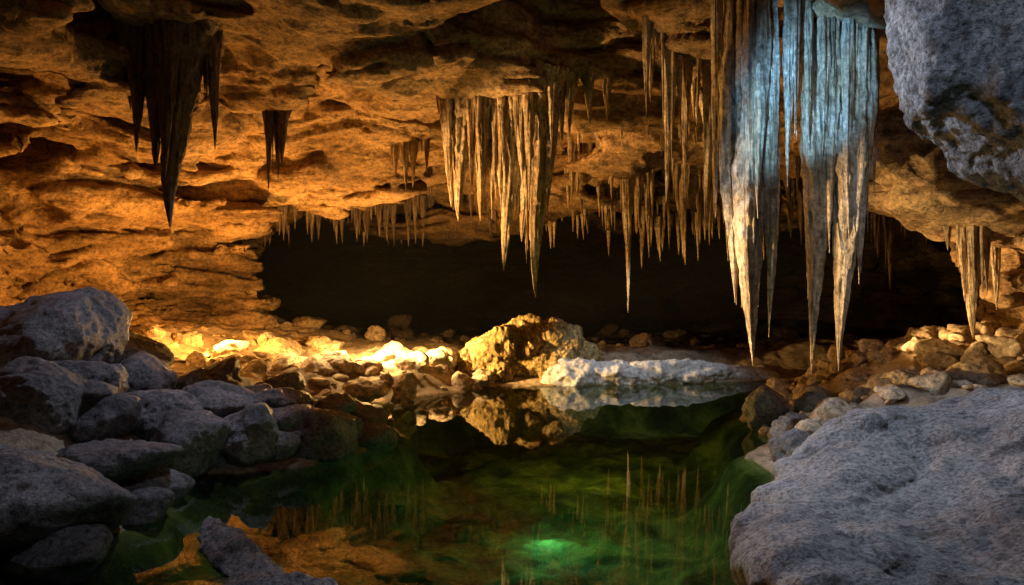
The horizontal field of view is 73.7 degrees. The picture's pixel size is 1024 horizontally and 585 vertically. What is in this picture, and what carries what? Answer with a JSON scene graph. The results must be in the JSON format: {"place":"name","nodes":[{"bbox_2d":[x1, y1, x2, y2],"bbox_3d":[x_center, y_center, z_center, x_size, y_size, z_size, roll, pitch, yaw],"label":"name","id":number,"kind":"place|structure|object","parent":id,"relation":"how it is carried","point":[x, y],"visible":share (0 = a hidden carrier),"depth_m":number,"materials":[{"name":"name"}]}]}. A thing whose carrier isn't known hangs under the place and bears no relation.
{"place":"outdoors","nodes":[
{"label":"outdoors","id":0,"kind":"place"},
{"bbox_2d":[264,185,496,246],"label":"stalactite field","id":1,"kind":"structure","parent":0,"point":[423,204],"depth_m":15.74,"materials":[{"name":"stone"}]},
{"bbox_2d":[0,0,1023,331],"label":"cave rock wall","id":2,"kind":"structure","parent":0,"point":[356,86],"depth_m":11.87,"materials":[{"name":"stone"}]},
{"bbox_2d":[113,19,223,227],"bbox_3d":[-4.074,-1.920,8.070,1.326,2.360,0.906,0,0,0],"label":"dark stalactite cluster","id":3,"kind":"object","parent":2,"relation":"hanging from","point":[170,64],"visible":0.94,"depth_m":7.89,"materials":[{"name":"stone"}]},
{"bbox_2d":[262,110,292,190],"bbox_3d":[-3.457,-2.195,10.019,0.470,1.410,0.365,0,0,0],"label":"dark stalactite cluster","id":4,"kind":"object","parent":2,"relation":"hanging from","point":[275,126],"visible":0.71,"depth_m":9.97,"materials":[{"name":"stone"}]},
{"bbox_2d":[390,137,429,190],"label":"stalactite cluster","id":5,"kind":"object","parent":2,"relation":"hanging from","point":[411,147],"visible":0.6,"depth_m":11.96,"materials":[{"name":"brown stone"}]},
{"bbox_2d":[435,60,568,297],"bbox_3d":[-0.176,-1.585,9.982,2.023,3.330,0.878,0,0,0],"label":"stalactite cluster","id":6,"kind":"object","parent":2,"relation":"hanging from","point":[510,142],"visible":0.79,"depth_m":9.89,"materials":[{"name":"beige stone"}]},
{"bbox_2d":[559,68,611,141],"bbox_3d":[1.091,-2.845,10.309,1.014,1.309,0.414,0,0,-13],"label":"stalactite cluster","id":7,"kind":"object","parent":2,"relation":"hanging from","point":[570,86],"visible":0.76,"depth_m":10.25,"materials":[{"name":"brown stone"}]},
{"bbox_2d":[620,177,630,306],"bbox_3d":[2.172,-1.394,13.022,0.352,3.567,0.400,0,0,0],"label":"stalactite","id":8,"kind":"object","parent":2,"relation":"hanging from","point":[625,189],"visible":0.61,"depth_m":12.95},
{"bbox_2d":[641,14,712,232],"bbox_3d":[2.004,-2.265,8.010,1.057,3.150,0.592,0,0,16],"label":"stalactite cluster","id":9,"kind":"object","parent":2,"relation":"hanging from","point":[677,68],"visible":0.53,"depth_m":7.97,"materials":[{"name":"brown stone"}]},
{"bbox_2d":[710,0,780,365],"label":"stalactite cluster","id":10,"kind":"object","parent":2,"relation":"hanging from","point":[745,68],"visible":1,"depth_m":6.89,"materials":[{"name":"beige stone"}]},
{"bbox_2d":[782,0,813,186],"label":"stalactite cluster","id":11,"kind":"object","parent":2,"relation":"hanging from","point":[798,14],"visible":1,"depth_m":6.73,"materials":[{"name":"grey stone"}]},
{"bbox_2d":[798,16,879,372],"bbox_3d":[3.374,-1.396,6.950,0.910,4.471,0.491,0,0,0],"label":"stalactite cluster","id":12,"kind":"object","parent":2,"relation":"hanging from","point":[838,165],"visible":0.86,"depth_m":6.82,"materials":[{"name":"beige stone"}]},
{"bbox_2d":[871,213,914,286],"bbox_3d":[6.710,-1.101,12.003,0.987,2.121,0.425,0,0,0],"label":"dark stalactite cluster","id":13,"kind":"object","parent":2,"relation":"hanging from","point":[889,223],"visible":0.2,"depth_m":11.96,"materials":[{"name":"stone"}]},
{"bbox_2d":[883,0,1023,201],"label":"hanging rock","id":14,"kind":"object","parent":2,"relation":"hanging from","point":[956,67],"visible":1,"depth_m":4.57,"materials":[{"name":"grey stone"}]},
{"bbox_2d":[943,224,1000,339],"bbox_3d":[5.359,-0.670,7.974,1.053,2.460,0.713,0,0,0],"label":"stalactite cluster","id":15,"kind":"object","parent":2,"relation":"hanging from","point":[973,245],"visible":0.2,"depth_m":7.91,"materials":[{"name":"beige stone"}]},
{"bbox_2d":[0,317,1023,584],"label":"cave floor ground","id":16,"kind":"structure","parent":0,"point":[524,481],"depth_m":7.68,"materials":[{"name":"stone"}]},
{"bbox_2d":[0,356,87,434],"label":"boulder","id":17,"kind":"object","parent":16,"relation":"on","point":[48,398],"visible":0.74,"depth_m":5.85,"materials":[{"name":"grey stone"}]},
{"bbox_2d":[0,523,112,584],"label":"boulder","id":18,"kind":"object","parent":16,"relation":"on","point":[66,554],"visible":0.8,"depth_m":4.31,"materials":[{"name":"grey stone"}]},
{"bbox_2d":[0,286,132,366],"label":"boulder","id":19,"kind":"object","parent":16,"relation":"on","point":[89,323],"visible":0.73,"depth_m":7.09,"materials":[{"name":"grey stone"}]},
{"bbox_2d":[0,443,136,549],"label":"boulder","id":20,"kind":"object","parent":16,"relation":"on","point":[44,494],"visible":0.81,"depth_m":4.39,"materials":[{"name":"grey stone"}]},
{"bbox_2d":[53,360,129,392],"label":"boulder","id":21,"kind":"object","parent":16,"relation":"on","point":[117,375],"visible":0.27,"depth_m":6.74,"materials":[{"name":"grey stone"}]},
{"bbox_2d":[68,393,142,443],"bbox_3d":[-3.765,1.168,6.294,0.675,0.502,0.762,0,0,0],"label":"boulder","id":22,"kind":"object","parent":16,"relation":"on","point":[116,415],"visible":0.73,"depth_m":6.10,"materials":[{"name":"grey stone"}]},
{"bbox_2d":[55,438,183,482],"bbox_3d":[-3.364,1.423,5.730,1.395,0.430,0.868,0,0,37],"label":"boulder","id":23,"kind":"object","parent":16,"relation":"on","point":[114,460],"visible":0.69,"depth_m":5.35,"materials":[{"name":"grey stone"}]},
{"bbox_2d":[112,330,174,366],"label":"boulder","id":24,"kind":"object","parent":16,"relation":"on","point":[136,343],"visible":0.23,"depth_m":8.46,"materials":[{"name":"brown stone"}]},
{"bbox_2d":[122,485,174,530],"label":"boulder","id":25,"kind":"object","parent":16,"relation":"on","point":[152,506],"visible":0.49,"depth_m":5.10,"materials":[{"name":"grey stone"}]},
{"bbox_2d":[120,351,177,391],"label":"boulder","id":26,"kind":"object","parent":16,"relation":"on","point":[146,370],"visible":0.46,"depth_m":7.72,"materials":[{"name":"grey stone"}]},
{"bbox_2d":[120,389,204,441],"bbox_3d":[-3.597,1.270,6.972,1.302,0.600,1.006,0,0,0],"label":"boulder","id":27,"kind":"object","parent":16,"relation":"on","point":[158,405],"visible":0.34,"depth_m":6.67,"materials":[{"name":"grey stone"}]},
{"bbox_2d":[150,409,231,478],"bbox_3d":[-3.081,1.424,6.416,0.674,0.663,0.816,0,0,39],"label":"boulder","id":28,"kind":"object","parent":16,"relation":"on","point":[201,437],"visible":0.68,"depth_m":6.25,"materials":[{"name":"grey stone"}]},
{"bbox_2d":[173,367,210,389],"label":"boulder","id":29,"kind":"object","parent":16,"relation":"on","point":[194,375],"visible":0.18,"depth_m":8.37,"materials":[{"name":"brown stone"}]},
{"bbox_2d":[0,357,387,504],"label":"dark rock rubble","id":30,"kind":"object","parent":16,"relation":"on","point":[181,485],"visible":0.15,"depth_m":6.71,"materials":[{"name":"grey stone"}]},
{"bbox_2d":[313,396,325,404],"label":"boulder","id":31,"kind":"object","parent":30,"relation":"on","point":[316,399],"visible":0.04,"depth_m":8.54,"materials":[{"name":"stone"}]},
{"bbox_2d":[291,407,358,462],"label":"boulder","id":32,"kind":"object","parent":30,"relation":"on","point":[328,435],"visible":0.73,"depth_m":6.91,"materials":[{"name":"brown stone"}]},
{"bbox_2d":[182,380,253,417],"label":"boulder","id":33,"kind":"object","parent":16,"relation":"on","point":[222,399],"visible":0.61,"depth_m":7.19,"materials":[{"name":"grey stone"}]},
{"bbox_2d":[210,340,255,358],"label":"lit boulder","id":34,"kind":"object","parent":16,"relation":"on","point":[233,346],"visible":0.59,"depth_m":12.24,"materials":[{"name":"beige stone"}]},
{"bbox_2d":[222,402,278,465],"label":"boulder","id":35,"kind":"object","parent":16,"relation":"on","point":[253,438],"visible":0.77,"depth_m":6.54,"materials":[{"name":"grey stone"}]},
{"bbox_2d":[257,337,300,355],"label":"lit boulder","id":36,"kind":"object","parent":16,"relation":"on","point":[278,345],"visible":0.44,"depth_m":13.30,"materials":[{"name":"beige stone"}]},
{"bbox_2d":[254,371,305,390],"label":"boulder","id":37,"kind":"object","parent":16,"relation":"on","point":[294,380],"visible":0.34,"depth_m":8.64,"materials":[{"name":"brown stone"}]},
{"bbox_2d":[251,387,313,407],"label":"boulder","id":38,"kind":"object","parent":16,"relation":"on","point":[278,397],"visible":0.31,"depth_m":7.42,"materials":[{"name":"grey stone"}]},
{"bbox_2d":[274,404,311,431],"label":"boulder","id":39,"kind":"object","parent":16,"relation":"on","point":[288,417],"visible":0.34,"depth_m":6.91,"materials":[{"name":"grey stone"}]},
{"bbox_2d":[140,324,493,421],"bbox_3d":[-3.563,1.314,11.922,7.893,1.482,5.264,0,0,0],"label":"lit rock rubble","id":40,"kind":"object","parent":16,"relation":"on","point":[262,362],"visible":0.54,"depth_m":11.84,"materials":[{"name":"beige stone"}]},
{"bbox_2d":[320,352,353,374],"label":"lit boulder","id":41,"kind":"object","parent":16,"relation":"on","point":[338,360],"visible":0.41,"depth_m":11.30,"materials":[{"name":"beige stone"}]},
{"bbox_2d":[342,379,388,402],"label":"lit boulder","id":42,"kind":"object","parent":16,"relation":"on","point":[367,391],"visible":0.98,"depth_m":10.17,"materials":[{"name":"beige stone"}]},
{"bbox_2d":[358,422,398,450],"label":"boulder","id":43,"kind":"object","parent":16,"relation":"on","point":[377,436],"visible":0.32,"depth_m":7.51,"materials":[{"name":"brown stone"}]},
{"bbox_2d":[380,341,413,353],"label":"lit boulder","id":44,"kind":"object","parent":16,"relation":"on","point":[395,347],"visible":0.23,"depth_m":13.19,"materials":[{"name":"beige stone"}]},
{"bbox_2d":[391,373,416,408],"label":"lit boulder","id":45,"kind":"object","parent":16,"relation":"on","point":[404,387],"visible":1,"depth_m":10.07,"materials":[{"name":"beige stone"}]},
{"bbox_2d":[394,350,429,370],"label":"lit boulder","id":46,"kind":"object","parent":16,"relation":"on","point":[418,360],"visible":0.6,"depth_m":11.89,"materials":[{"name":"beige stone"}]},
{"bbox_2d":[426,346,458,370],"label":"lit boulder","id":47,"kind":"object","parent":16,"relation":"on","point":[449,357],"visible":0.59,"depth_m":12.47,"materials":[{"name":"beige stone"}]},
{"bbox_2d":[457,313,604,381],"bbox_3d":[0.432,1.093,13.057,2.991,1.411,1.325,0,0,-19],"label":"ribbed boulder","id":48,"kind":"object","parent":16,"relation":"on","point":[530,344],"visible":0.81,"depth_m":12.69,"materials":[{"name":"beige stone"}]},
{"bbox_2d":[277,314,857,348],"bbox_3d":[0.029,1.041,17.086,16.304,0.990,4.021,0,0,0],"label":"chamber rock rubble","id":49,"kind":"object","parent":16,"relation":"on","point":[397,326],"visible":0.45,"depth_m":16.47,"materials":[{"name":"beige stone"}]},
{"bbox_2d":[540,357,779,389],"bbox_3d":[2.859,1.583,12.992,4.770,0.780,0.862,0,0,-15],"label":"calcite ledge","id":50,"kind":"object","parent":16,"relation":"on","point":[577,373],"visible":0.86,"depth_m":12.64,"materials":[{"name":"white stone"}]},
{"bbox_2d":[741,385,788,430],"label":"shore rock","id":51,"kind":"object","parent":16,"relation":"on","point":[764,405],"visible":0.76,"depth_m":8.37,"materials":[{"name":"grey stone"}]},
{"bbox_2d":[768,428,809,461],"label":"shore rock","id":52,"kind":"object","parent":16,"relation":"on","point":[783,444],"visible":0.32,"depth_m":6.49,"materials":[{"name":"grey stone"}]},
{"bbox_2d":[769,411,809,437],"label":"shore rock","id":53,"kind":"object","parent":16,"relation":"on","point":[789,421],"visible":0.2,"depth_m":7.25,"materials":[{"name":"grey stone"}]},
{"bbox_2d":[850,387,870,402],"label":"shore rock","id":54,"kind":"object","parent":16,"relation":"on","point":[859,392],"visible":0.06,"depth_m":7.20,"materials":[{"name":"brown stone"}]},
{"bbox_2d":[728,387,1023,584],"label":"foreground rock slab","id":55,"kind":"object","parent":16,"relation":"on","point":[931,494],"visible":1,"depth_m":4.11,"materials":[{"name":"stone"}]},
{"bbox_2d":[758,320,1023,441],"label":"bank rock rubble","id":56,"kind":"object","parent":16,"relation":"on","point":[935,351],"visible":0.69,"depth_m":8.03,"materials":[{"name":"beige stone"}]},
{"bbox_2d":[794,386,838,412],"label":"shore rock","id":57,"kind":"object","parent":56,"relation":"on","point":[809,401],"visible":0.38,"depth_m":8.24,"materials":[{"name":"brown stone"}]},
{"bbox_2d":[577,76,702,155],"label":"stalactite field","id":58,"kind":"structure","parent":0,"point":[693,94],"depth_m":10.89,"materials":[{"name":"brown stone"}]},
{"bbox_2d":[545,133,792,267],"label":"stalactite field","id":59,"kind":"structure","parent":0,"point":[644,213],"depth_m":14.24,"materials":[{"name":"brown stone"}]},
{"bbox_2d":[778,156,926,247],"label":"stalactite field","id":60,"kind":"structure","parent":0,"point":[795,185],"depth_m":12.95,"materials":[{"name":"stone"}]},
{"label":"water","id":61,"kind":"structure","parent":0,"visible":0},
{"bbox_2d":[197,516,286,579],"bbox_3d":[-1.738,1.686,4.348,1.461,0.233,0.371,0,0,43],"label":"flat rock","id":62,"kind":"object","parent":61,"relation":"in","point":[228,551],"visible":0.84,"depth_m":4.31,"materials":[{"name":"stone"}]},
{"bbox_2d":[202,569,337,584],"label":"flat rock","id":63,"kind":"object","parent":61,"relation":"in","point":[270,577],"visible":0.98,"depth_m":3.93,"materials":[{"name":"stone"}]}
]}

